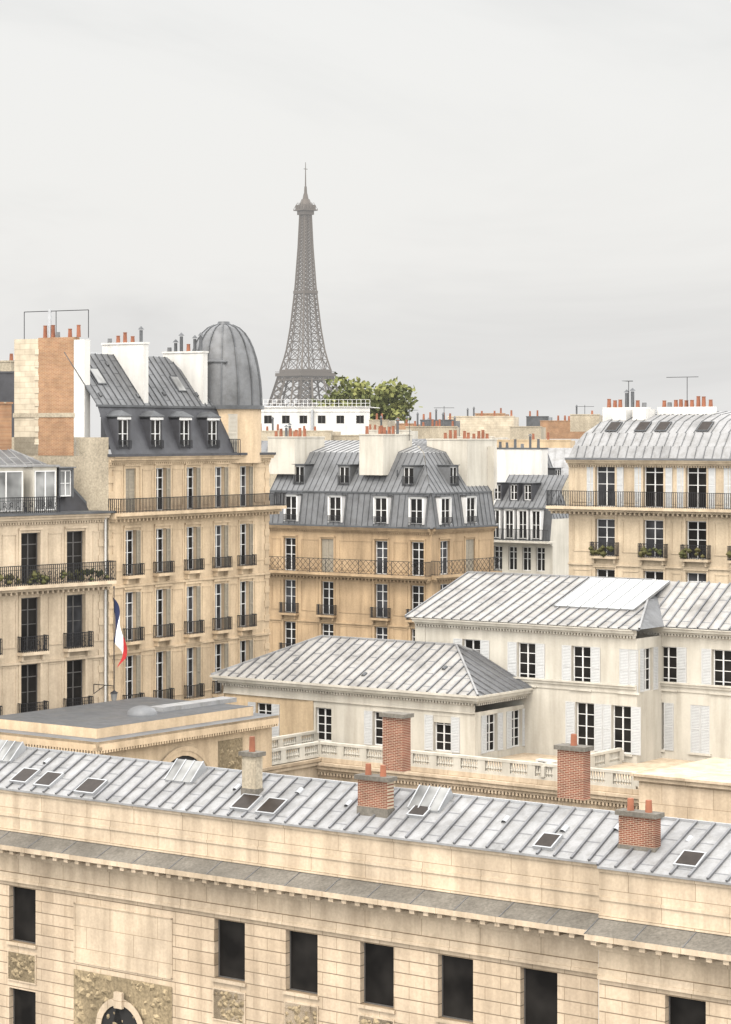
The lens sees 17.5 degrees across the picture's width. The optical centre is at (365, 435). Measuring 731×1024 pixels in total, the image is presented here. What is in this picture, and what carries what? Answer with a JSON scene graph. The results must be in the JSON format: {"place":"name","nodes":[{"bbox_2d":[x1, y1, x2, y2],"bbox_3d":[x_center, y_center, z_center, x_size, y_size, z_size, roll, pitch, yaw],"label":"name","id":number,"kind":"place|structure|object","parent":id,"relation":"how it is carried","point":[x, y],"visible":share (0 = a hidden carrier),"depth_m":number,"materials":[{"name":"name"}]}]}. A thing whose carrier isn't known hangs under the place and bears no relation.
{"place":"outdoors","nodes":[
{"label":"outdoors","id":0,"kind":"place"},
{"bbox_2d":[267,162,338,406],"bbox_3d":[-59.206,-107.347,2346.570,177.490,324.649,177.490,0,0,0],"label":"eiffel tower","id":1,"kind":"structure","parent":0,"point":[305,208],"depth_m":2342.30,"materials":[{"name":"metal"}]},
{"bbox_2d":[0,711,730,1023],"bbox_3d":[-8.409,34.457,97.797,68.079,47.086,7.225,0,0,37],"label":"building","id":2,"kind":"structure","parent":0,"point":[144,891],"depth_m":89.96,"materials":[{"name":"stone"}]},
{"bbox_2d":[0,0,730,440],"label":"sky","id":3,"kind":"structure","parent":0,"point":[523,206],"materials":[{"name":"white"}]},
{"bbox_2d":[311,372,422,422],"bbox_3d":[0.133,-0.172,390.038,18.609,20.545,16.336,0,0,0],"label":"plane tree","id":4,"kind":"object","parent":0,"point":[383,397],"visible":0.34,"depth_m":388.00,"materials":[{"name":"green plant"}]},
{"bbox_2d":[210,635,730,823],"bbox_3d":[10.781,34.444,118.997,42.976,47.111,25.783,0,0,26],"label":"building","id":5,"kind":"structure","parent":0,"point":[327,699],"depth_m":120.56,"materials":[{"name":"grey metal"}]},
{"bbox_2d":[546,377,730,636],"bbox_3d":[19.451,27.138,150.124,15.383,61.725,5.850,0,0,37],"label":"building","id":6,"kind":"structure","parent":0,"point":[649,493],"depth_m":149.09,"materials":[{"name":"stone"}]},
{"label":"ground","id":7,"kind":"structure","parent":0,"visible":0},
{"bbox_2d":[0,402,116,715],"bbox_3d":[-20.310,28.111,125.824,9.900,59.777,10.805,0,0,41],"label":"building","id":8,"kind":"structure","parent":7,"relation":"on","point":[56,582],"depth_m":124.28,"materials":[{"name":"stone"}]},
{"bbox_2d":[93,586,126,700],"bbox_3d":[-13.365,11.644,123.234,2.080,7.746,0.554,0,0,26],"label":"flag","id":9,"kind":"object","parent":8,"relation":"attached to","point":[119,640],"visible":0.94,"depth_m":122.99,"materials":[{"name":"fabric"}]},
{"bbox_2d":[0,696,278,769],"bbox_3d":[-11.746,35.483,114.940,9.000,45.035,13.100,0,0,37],"label":"flat-roofed building","id":10,"kind":"structure","parent":7,"relation":"on","point":[218,732],"depth_m":112.88,"materials":[{"name":"stone"}]},
{"bbox_2d":[12,309,286,701],"bbox_3d":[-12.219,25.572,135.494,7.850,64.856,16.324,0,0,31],"label":"apartment building","id":11,"kind":"structure","parent":7,"relation":"on","point":[177,480],"depth_m":132.06,"materials":[{"name":"stone"}]},
{"bbox_2d":[0,354,602,505],"bbox_3d":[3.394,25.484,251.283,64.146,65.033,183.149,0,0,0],"label":"distant buildings","id":12,"kind":"structure","parent":7,"relation":"on","point":[340,423],"depth_m":299.78,"materials":[{"name":"white paint"}]},
{"bbox_2d":[267,410,501,652],"bbox_3d":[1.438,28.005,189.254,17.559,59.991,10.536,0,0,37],"label":"apartment building","id":13,"kind":"structure","parent":7,"relation":"on","point":[381,533],"depth_m":185.84,"materials":[{"name":"stone"}]},
{"bbox_2d":[494,434,568,633],"bbox_3d":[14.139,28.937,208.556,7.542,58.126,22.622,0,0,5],"label":"building","id":14,"kind":"structure","parent":7,"relation":"on","point":[531,533],"depth_m":201.34,"materials":[{"name":"beige paint"}]},
{"bbox_2d":[405,571,730,762],"bbox_3d":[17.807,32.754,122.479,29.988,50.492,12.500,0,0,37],"label":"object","id":15,"kind":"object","parent":7,"relation":"on","point":[628,668],"visible":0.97,"depth_m":120.66,"materials":[{"name":"paint"}]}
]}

